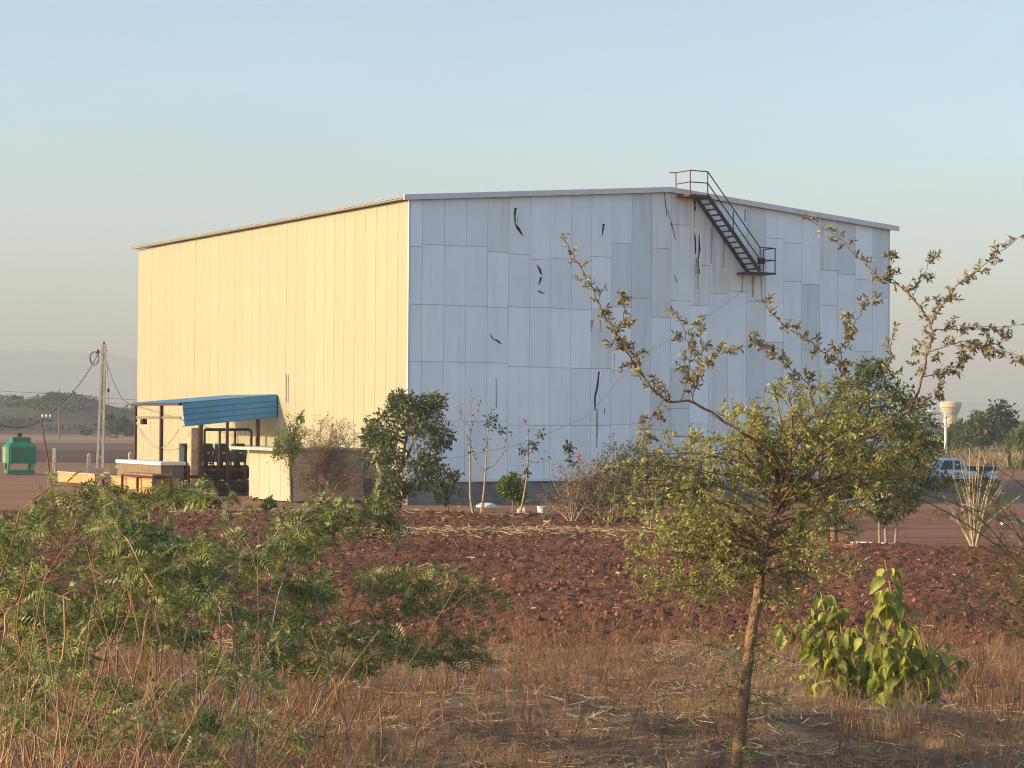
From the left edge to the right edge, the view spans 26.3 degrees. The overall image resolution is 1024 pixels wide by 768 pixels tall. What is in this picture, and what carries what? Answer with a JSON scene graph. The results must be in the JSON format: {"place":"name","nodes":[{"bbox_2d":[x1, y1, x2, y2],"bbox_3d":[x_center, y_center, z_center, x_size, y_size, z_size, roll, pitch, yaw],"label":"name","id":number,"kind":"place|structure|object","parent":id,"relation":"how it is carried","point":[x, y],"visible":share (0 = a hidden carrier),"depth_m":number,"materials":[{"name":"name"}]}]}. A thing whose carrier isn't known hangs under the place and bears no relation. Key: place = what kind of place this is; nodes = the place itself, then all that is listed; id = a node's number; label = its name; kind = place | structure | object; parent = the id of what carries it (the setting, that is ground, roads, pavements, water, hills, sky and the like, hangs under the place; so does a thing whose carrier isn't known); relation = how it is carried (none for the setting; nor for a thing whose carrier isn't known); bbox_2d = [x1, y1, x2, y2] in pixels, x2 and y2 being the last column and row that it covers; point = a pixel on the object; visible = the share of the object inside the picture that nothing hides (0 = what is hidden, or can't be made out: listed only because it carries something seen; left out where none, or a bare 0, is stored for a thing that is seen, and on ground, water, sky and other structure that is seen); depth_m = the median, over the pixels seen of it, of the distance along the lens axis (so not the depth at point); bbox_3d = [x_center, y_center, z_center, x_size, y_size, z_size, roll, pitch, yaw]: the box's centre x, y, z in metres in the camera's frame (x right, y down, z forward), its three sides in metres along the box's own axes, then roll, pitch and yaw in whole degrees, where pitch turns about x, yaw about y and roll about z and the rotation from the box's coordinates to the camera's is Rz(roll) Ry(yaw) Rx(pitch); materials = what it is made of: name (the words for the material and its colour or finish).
{"place":"outdoors","nodes":[
{"label":"outdoors","id":0,"kind":"place"},
{"bbox_2d":[0,434,1004,448],"bbox_3d":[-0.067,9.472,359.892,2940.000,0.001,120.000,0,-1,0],"label":"stubble field","id":1,"kind":"structure","parent":0,"point":[73,439],"depth_m":348.12,"materials":[{"name":"brown soil"}]},
{"bbox_2d":[101,409,129,437],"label":"scrub tree","id":2,"kind":"object","parent":1,"relation":"on","point":[112,418],"visible":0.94,"depth_m":379.69,"materials":[{"name":"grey plant"}]},
{"bbox_2d":[0,442,1007,456],"bbox_3d":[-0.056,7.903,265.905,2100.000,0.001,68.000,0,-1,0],"label":"fallow field","id":3,"kind":"structure","parent":0,"point":[92,446],"depth_m":263.74,"materials":[{"name":"brown soil"}]},
{"bbox_2d":[954,409,1004,451],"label":"distant tree","id":4,"kind":"object","parent":3,"relation":"on","point":[980,425],"visible":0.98,"depth_m":248.31,"materials":[{"name":"green plant"}]},
{"bbox_2d":[986,399,1020,452],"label":"distant tree","id":5,"kind":"object","parent":3,"relation":"on","point":[1005,417],"visible":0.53,"depth_m":260.25,"materials":[{"name":"green plant"}]},
{"bbox_2d":[1003,423,1023,450],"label":"distant tree","id":6,"kind":"object","parent":3,"relation":"on","point":[1017,434],"visible":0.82,"depth_m":238.75,"materials":[{"name":"green plant"}]},
{"bbox_2d":[0,396,1022,439],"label":"hills","id":7,"kind":"structure","parent":0,"point":[87,418],"depth_m":521.39,"materials":[{"name":"green plant"}]},
{"bbox_2d":[0,390,1023,437],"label":"hill scrub","id":8,"kind":"object","parent":7,"relation":"on","point":[47,402],"visible":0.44,"depth_m":547.95,"materials":[{"name":"green plant"}]},
{"bbox_2d":[0,508,1023,661],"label":"ploughed field","id":9,"kind":"structure","parent":0,"point":[348,561],"depth_m":45.21,"materials":[{"name":"red soil"}]},
{"bbox_2d":[456,389,481,513],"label":"slender sapling","id":10,"kind":"object","parent":9,"relation":"on","point":[469,459],"visible":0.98,"depth_m":76.46,"materials":[{"name":"brown plant"}]},
{"bbox_2d":[468,408,511,513],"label":"slender sapling","id":11,"kind":"object","parent":9,"relation":"on","point":[486,443],"visible":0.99,"depth_m":75.87,"materials":[{"name":"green plant"}]},
{"bbox_2d":[290,520,692,540],"bbox_3d":[-0.517,4.156,62.487,11.527,0.589,6.194,0,-1,0],"label":"straw row","id":12,"kind":"object","parent":9,"relation":"on","point":[539,527],"visible":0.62,"depth_m":62.18,"materials":[{"name":"beige plant"}]},
{"bbox_2d":[160,507,857,547],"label":"soil","id":13,"kind":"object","parent":9,"relation":"on","point":[176,511],"visible":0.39,"depth_m":74.07,"materials":[{"name":"brown soil"}]},
{"bbox_2d":[495,471,529,512],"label":"lime bush","id":14,"kind":"object","parent":9,"relation":"on","point":[508,486],"visible":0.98,"depth_m":75.19,"materials":[{"name":"green plant"}]},
{"bbox_2d":[31,508,1023,635],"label":"field straw","id":15,"kind":"object","parent":9,"relation":"on","point":[578,566],"visible":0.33,"depth_m":49.37,"materials":[{"name":"beige plant"}]},
{"bbox_2d":[518,419,551,511],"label":"slender sapling","id":16,"kind":"object","parent":9,"relation":"on","point":[526,472],"visible":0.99,"depth_m":74.87,"materials":[{"name":"green plant"}]},
{"bbox_2d":[562,440,578,512],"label":"slender sapling","id":17,"kind":"object","parent":9,"relation":"on","point":[566,447],"visible":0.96,"depth_m":75.75,"materials":[{"name":"green plant"}]},
{"bbox_2d":[535,453,618,520],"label":"thorny bush","id":18,"kind":"object","parent":9,"relation":"on","point":[572,509],"visible":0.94,"depth_m":71.26,"materials":[{"name":"brown plant"}]},
{"bbox_2d":[553,453,625,519],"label":"thorny bush","id":19,"kind":"object","parent":9,"relation":"on","point":[590,484],"visible":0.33,"depth_m":72.89,"materials":[{"name":"brown plant"}]},
{"bbox_2d":[578,433,651,522],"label":"thorny bush","id":20,"kind":"object","parent":9,"relation":"on","point":[621,497],"visible":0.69,"depth_m":70.68,"materials":[{"name":"green plant"}]},
{"bbox_2d":[607,428,673,514],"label":"thorny bush","id":21,"kind":"object","parent":9,"relation":"on","point":[626,454],"visible":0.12,"depth_m":74.47,"materials":[{"name":"green plant"}]},
{"bbox_2d":[613,442,700,524],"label":"thorny bush","id":22,"kind":"object","parent":9,"relation":"on","point":[651,505],"visible":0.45,"depth_m":69.53,"materials":[{"name":"green plant"}]},
{"bbox_2d":[0,624,1023,767],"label":"dry verge","id":23,"kind":"structure","parent":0,"point":[972,739],"depth_m":23.70,"materials":[{"name":"plant"}]},
{"bbox_2d":[0,466,220,767],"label":"feathery shrub","id":24,"kind":"object","parent":23,"relation":"on","point":[59,627],"visible":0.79,"depth_m":17.55,"materials":[{"name":"green plant"}]},
{"bbox_2d":[0,539,287,767],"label":"dry stem clump","id":25,"kind":"object","parent":23,"relation":"on","point":[101,749],"visible":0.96,"depth_m":14.05,"materials":[{"name":"beige plant"}]},
{"bbox_2d":[0,597,301,767],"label":"dry stem clump","id":26,"kind":"object","parent":23,"relation":"on","point":[136,731],"visible":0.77,"depth_m":14.61,"materials":[{"name":"beige plant"}]},
{"bbox_2d":[0,639,328,767],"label":"feathery shrub","id":27,"kind":"object","parent":23,"relation":"on","point":[238,731],"visible":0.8,"depth_m":14.78,"materials":[{"name":"green plant"}]},
{"bbox_2d":[0,614,456,767],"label":"dry weeds","id":28,"kind":"object","parent":23,"relation":"on","point":[311,716],"visible":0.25,"depth_m":22.73,"materials":[{"name":"brown plant"}]},
{"bbox_2d":[0,519,457,767],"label":"dry stem clump","id":29,"kind":"object","parent":23,"relation":"on","point":[160,721],"visible":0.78,"depth_m":15.43,"materials":[{"name":"brown plant"}]},
{"bbox_2d":[59,472,411,767],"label":"feathery shrub","id":30,"kind":"object","parent":23,"relation":"on","point":[284,543],"visible":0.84,"depth_m":18.82,"materials":[{"name":"green plant"}]},
{"bbox_2d":[177,661,440,767],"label":"dry stem clump","id":31,"kind":"object","parent":23,"relation":"on","point":[323,727],"visible":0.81,"depth_m":17.58,"materials":[{"name":"brown plant"}]},
{"bbox_2d":[176,539,516,767],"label":"feathery shrub","id":32,"kind":"object","parent":23,"relation":"on","point":[386,648],"visible":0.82,"depth_m":20.82,"materials":[{"name":"green plant"}]},
{"bbox_2d":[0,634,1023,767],"bbox_3d":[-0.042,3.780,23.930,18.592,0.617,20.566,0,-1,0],"label":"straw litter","id":33,"kind":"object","parent":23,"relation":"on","point":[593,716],"visible":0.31,"depth_m":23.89,"materials":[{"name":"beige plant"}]},
{"bbox_2d":[425,598,705,713],"bbox_3d":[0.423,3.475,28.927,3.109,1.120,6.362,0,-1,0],"label":"dry weeds","id":34,"kind":"object","parent":23,"relation":"on","point":[556,662],"visible":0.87,"depth_m":27.53,"materials":[{"name":"brown plant"}]},
{"bbox_2d":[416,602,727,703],"bbox_3d":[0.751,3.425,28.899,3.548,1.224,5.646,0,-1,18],"label":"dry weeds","id":35,"kind":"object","parent":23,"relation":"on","point":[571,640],"visible":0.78,"depth_m":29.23,"materials":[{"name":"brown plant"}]},
{"bbox_2d":[521,693,658,767],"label":"dry stem clump","id":36,"kind":"object","parent":23,"relation":"on","point":[566,756],"visible":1,"depth_m":20.37,"materials":[{"name":"brown plant"}]},
{"bbox_2d":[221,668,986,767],"bbox_3d":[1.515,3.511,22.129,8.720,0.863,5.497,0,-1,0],"label":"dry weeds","id":37,"kind":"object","parent":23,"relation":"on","point":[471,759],"visible":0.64,"depth_m":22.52,"materials":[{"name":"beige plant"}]},
{"bbox_2d":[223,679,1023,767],"bbox_3d":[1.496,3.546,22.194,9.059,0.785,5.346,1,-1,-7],"label":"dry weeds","id":38,"kind":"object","parent":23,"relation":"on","point":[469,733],"visible":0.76,"depth_m":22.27,"materials":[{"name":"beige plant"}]},
{"bbox_2d":[624,695,772,767],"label":"dry stem clump","id":39,"kind":"object","parent":23,"relation":"on","point":[703,764],"visible":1,"depth_m":20.11,"materials":[{"name":"brown plant"}]},
{"bbox_2d":[387,617,1023,767],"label":"dry weeds","id":40,"kind":"object","parent":23,"relation":"on","point":[798,698],"visible":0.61,"depth_m":25.33,"materials":[{"name":"brown plant"}]},
{"bbox_2d":[451,212,1023,767],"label":"acacia tree","id":41,"kind":"object","parent":23,"relation":"on","point":[783,458],"visible":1,"depth_m":20.93,"materials":[{"name":"green plant"}]},
{"bbox_2d":[774,592,879,697],"bbox_3d":[3.919,3.295,27.226,1.283,1.397,0.876,0,-1,0],"label":"broadleaf plant","id":42,"kind":"object","parent":23,"relation":"on","point":[845,640],"visible":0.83,"depth_m":27.15,"materials":[{"name":"green plant"}]},
{"bbox_2d":[812,629,864,767],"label":"dry stem clump","id":43,"kind":"object","parent":23,"relation":"on","point":[857,690],"visible":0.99,"depth_m":20.91,"materials":[{"name":"brown plant"}]},
{"bbox_2d":[655,622,1023,711],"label":"dry weeds","id":44,"kind":"object","parent":23,"relation":"on","point":[817,677],"visible":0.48,"depth_m":28.67,"materials":[{"name":"beige plant"}]},
{"bbox_2d":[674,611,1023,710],"bbox_3d":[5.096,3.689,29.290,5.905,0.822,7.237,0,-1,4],"label":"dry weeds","id":45,"kind":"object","parent":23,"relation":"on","point":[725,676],"visible":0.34,"depth_m":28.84,"materials":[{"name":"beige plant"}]},
{"bbox_2d":[854,560,973,708],"bbox_3d":[4.868,3.097,26.335,1.436,1.949,0.864,0,-1,0],"label":"broadleaf plant","id":46,"kind":"object","parent":23,"relation":"on","point":[907,664],"visible":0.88,"depth_m":26.26,"materials":[{"name":"green plant"}]},
{"bbox_2d":[858,694,985,767],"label":"dry stem clump","id":47,"kind":"object","parent":23,"relation":"on","point":[920,744],"visible":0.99,"depth_m":21.01,"materials":[{"name":"brown plant"}]},
{"bbox_2d":[846,460,1023,648],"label":"thorny shrub","id":48,"kind":"object","parent":23,"relation":"on","point":[1003,551],"visible":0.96,"depth_m":21.65,"materials":[{"name":"green plant"}]},
{"bbox_2d":[906,606,1023,757],"bbox_3d":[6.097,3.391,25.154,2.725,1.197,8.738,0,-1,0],"label":"dry weeds","id":49,"kind":"object","parent":23,"relation":"on","point":[976,681],"visible":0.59,"depth_m":25.80,"materials":[{"name":"brown plant"}]},
{"bbox_2d":[915,603,1023,767],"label":"dry stem clump","id":50,"kind":"object","parent":23,"relation":"on","point":[1021,729],"visible":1,"depth_m":20.45,"materials":[{"name":"brown plant"}]},
{"bbox_2d":[0,349,1023,425],"bbox_3d":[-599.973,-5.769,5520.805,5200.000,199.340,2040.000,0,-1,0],"label":"mountain","id":51,"kind":"structure","parent":0,"point":[34,372],"depth_m":5183.87,"materials":[{"name":"grey"}]},
{"bbox_2d":[0,425,1023,516],"bbox_3d":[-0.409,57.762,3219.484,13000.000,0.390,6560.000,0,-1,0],"label":"ground","id":52,"kind":"structure","parent":0,"point":[19,491],"depth_m":99.97,"materials":[{"name":"brown soil"}]},
{"bbox_2d":[2,433,35,473],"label":"cooling tower","id":53,"kind":"structure","parent":52,"relation":"on","point":[19,449],"depth_m":132.17,"materials":[{"name":"green plastic"}]},
{"bbox_2d":[37,414,53,508],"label":"leaning pole","id":54,"kind":"object","parent":52,"relation":"on","point":[46,453],"visible":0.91,"depth_m":79.22,"materials":[{"name":"brown wood"}]},
{"bbox_2d":[57,471,99,484],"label":"wall","id":55,"kind":"structure","parent":52,"relation":"on","point":[64,476],"depth_m":114.18,"materials":[{"name":"beige paint"}]},
{"bbox_2d":[89,341,107,467],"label":"utility pole","id":56,"kind":"object","parent":52,"relation":"on","point":[102,391],"visible":0.99,"depth_m":151.69,"materials":[{"name":"concrete"}]},
{"bbox_2d":[111,475,179,494],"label":"wall","id":57,"kind":"structure","parent":52,"relation":"on","point":[130,481],"depth_m":98.96,"materials":[{"name":"beige paint"}]},
{"bbox_2d":[120,472,173,494],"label":"work bench","id":58,"kind":"object","parent":52,"relation":"on","point":[137,475],"visible":0.63,"depth_m":98.57,"materials":[{"name":"brown metal"}]},
{"bbox_2d":[116,459,185,492],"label":"water trough","id":59,"kind":"object","parent":52,"relation":"on","point":[176,468],"visible":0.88,"depth_m":99.30,"materials":[{"name":"white paint"}]},
{"bbox_2d":[179,443,186,488],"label":"compressor","id":60,"kind":"object","parent":52,"relation":"on","point":[182,453],"visible":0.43,"depth_m":99.39,"materials":[{"name":"green paint"}]},
{"bbox_2d":[185,428,198,491],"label":"pillar","id":61,"kind":"structure","parent":52,"relation":"on","point":[192,445],"depth_m":98.64,"materials":[{"name":"paint"}]},
{"bbox_2d":[131,394,277,490],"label":"canopy","id":62,"kind":"object","parent":52,"relation":"on","point":[200,412],"visible":0.94,"depth_m":99.55,"materials":[{"name":"blue metal"}]},
{"bbox_2d":[205,443,215,480],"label":"compressor","id":63,"kind":"object","parent":52,"relation":"on","point":[209,446],"visible":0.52,"depth_m":99.99,"materials":[{"name":"metal"}]},
{"bbox_2d":[196,492,224,509],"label":"weed clump","id":64,"kind":"object","parent":52,"relation":"on","point":[218,502],"visible":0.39,"depth_m":82.92,"materials":[{"name":"green plant"}]},
{"bbox_2d":[182,444,248,493],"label":"machine rack","id":65,"kind":"object","parent":52,"relation":"on","point":[239,486],"visible":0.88,"depth_m":99.58,"materials":[{"name":"brown metal"}]},
{"bbox_2d":[203,428,252,480],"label":"pipe loop","id":66,"kind":"object","parent":65,"relation":"attached to","point":[219,442],"visible":0.83,"depth_m":99.63,"materials":[{"name":"grey metal"}]},
{"bbox_2d":[210,482,230,494],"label":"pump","id":67,"kind":"object","parent":52,"relation":"on","point":[225,487],"visible":0.74,"depth_m":98.70,"materials":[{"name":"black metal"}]},
{"bbox_2d":[214,443,232,480],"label":"compressor","id":68,"kind":"object","parent":52,"relation":"on","point":[223,449],"visible":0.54,"depth_m":100.34,"materials":[{"name":"metal"}]},
{"bbox_2d":[231,443,248,492],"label":"compressor","id":69,"kind":"object","parent":52,"relation":"on","point":[241,455],"visible":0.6,"depth_m":100.77,"materials":[{"name":"metal"}]},
{"bbox_2d":[222,490,258,506],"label":"weed clump","id":70,"kind":"object","parent":52,"relation":"on","point":[233,496],"visible":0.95,"depth_m":86.19,"materials":[{"name":"green plant"}]},
{"bbox_2d":[259,494,277,509],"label":"weed clump","id":71,"kind":"object","parent":52,"relation":"on","point":[268,503],"visible":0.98,"depth_m":83.30,"materials":[{"name":"green plant"}]},
{"bbox_2d":[266,408,312,503],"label":"leaning sapling","id":72,"kind":"object","parent":52,"relation":"on","point":[292,447],"visible":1,"depth_m":88.23,"materials":[{"name":"green plant"}]},
{"bbox_2d":[229,446,365,501],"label":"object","id":73,"kind":"object","parent":52,"relation":"on","point":[266,479],"visible":0.42,"depth_m":92.39,"materials":[{"name":"beige metal"}]},
{"bbox_2d":[283,411,379,503],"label":"dry bush","id":74,"kind":"object","parent":52,"relation":"on","point":[322,464],"visible":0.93,"depth_m":90.09,"materials":[{"name":"brown plant"}]},
{"bbox_2d":[355,387,457,510],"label":"leafy tree","id":75,"kind":"object","parent":52,"relation":"on","point":[391,482],"visible":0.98,"depth_m":82.26,"materials":[{"name":"green plant"}]},
{"bbox_2d":[427,467,464,510],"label":"shrub","id":76,"kind":"object","parent":52,"relation":"on","point":[454,477],"visible":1,"depth_m":80.76,"materials":[{"name":"green plant"}]},
{"bbox_2d":[131,170,898,504],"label":"warehouse","id":77,"kind":"structure","parent":52,"relation":"on","point":[355,314],"depth_m":95.33,"materials":[{"name":"metal"}]},
{"bbox_2d":[915,464,962,499],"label":"roadside bush","id":78,"kind":"object","parent":52,"relation":"on","point":[929,481],"visible":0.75,"depth_m":99.05,"materials":[{"name":"green plant"}]},
{"bbox_2d":[939,401,961,426],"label":"water tower","id":79,"kind":"structure","parent":52,"relation":"on","point":[951,409],"depth_m":637.90,"materials":[{"name":"paint"}]},
{"bbox_2d":[912,458,997,489],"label":"pickup truck","id":80,"kind":"object","parent":52,"relation":"on","point":[951,465],"visible":0.19,"depth_m":113.23,"materials":[{"name":"white paint"}]},
{"bbox_2d":[941,420,974,450],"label":"distant tree","id":81,"kind":"object","parent":52,"relation":"on","point":[953,431],"visible":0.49,"depth_m":278.66,"materials":[{"name":"green plant"}]},
{"bbox_2d":[959,468,1005,495],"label":"roadside bush","id":82,"kind":"object","parent":52,"relation":"on","point":[984,479],"visible":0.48,"depth_m":101.98,"materials":[{"name":"green plant"}]},
{"bbox_2d":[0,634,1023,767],"bbox_3d":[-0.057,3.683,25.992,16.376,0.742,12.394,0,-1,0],"label":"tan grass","id":83,"kind":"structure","parent":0,"point":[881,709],"depth_m":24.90,"materials":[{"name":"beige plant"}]},
{"bbox_2d":[0,450,1023,468],"bbox_3d":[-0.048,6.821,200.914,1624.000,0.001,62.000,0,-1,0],"label":"ploughed strip","id":84,"kind":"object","parent":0,"point":[77,456],"depth_m":198.90,"materials":[{"name":"brown soil"}]},
{"bbox_2d":[889,435,1023,469],"bbox_3d":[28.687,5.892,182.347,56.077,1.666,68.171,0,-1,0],"label":"grass","id":85,"kind":"structure","parent":84,"relation":"on","point":[1003,458],"depth_m":181.75,"materials":[{"name":"green plant"}]},
{"bbox_2d":[0,0,1023,405],"label":"sky","id":86,"kind":"structure","parent":0,"point":[125,124],"materials":[{"name":"blue"}]},
{"bbox_2d":[562,507,1023,546],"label":"dirt track","id":87,"kind":"structure","parent":0,"point":[908,528],"depth_m":72.00,"materials":[{"name":"brown soil"}]},
{"bbox_2d":[660,445,721,510],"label":"thorny bush","id":88,"kind":"object","parent":87,"relation":"on","point":[694,491],"visible":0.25,"depth_m":73.27,"materials":[{"name":"green plant"}]},
{"bbox_2d":[818,355,954,542],"bbox_3d":[10.453,1.847,61.719,4.055,5.360,2.681,0,-1,0],"label":"dark tree","id":89,"kind":"object","parent":87,"relation":"on","point":[867,372],"visible":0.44,"depth_m":61.61,"materials":[{"name":"green plant"}]},
{"bbox_2d":[857,471,922,542],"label":"twin saplings","id":90,"kind":"object","parent":87,"relation":"on","point":[882,512],"visible":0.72,"depth_m":60.71,"materials":[{"name":"green plant"}]},
{"bbox_2d":[942,440,1021,546],"bbox_3d":[12.428,2.985,58.554,2.170,3.043,1.402,0,-1,0],"label":"cream stemmed shrub","id":91,"kind":"object","parent":87,"relation":"on","point":[973,541],"visible":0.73,"depth_m":58.53,"materials":[{"name":"beige plant"}]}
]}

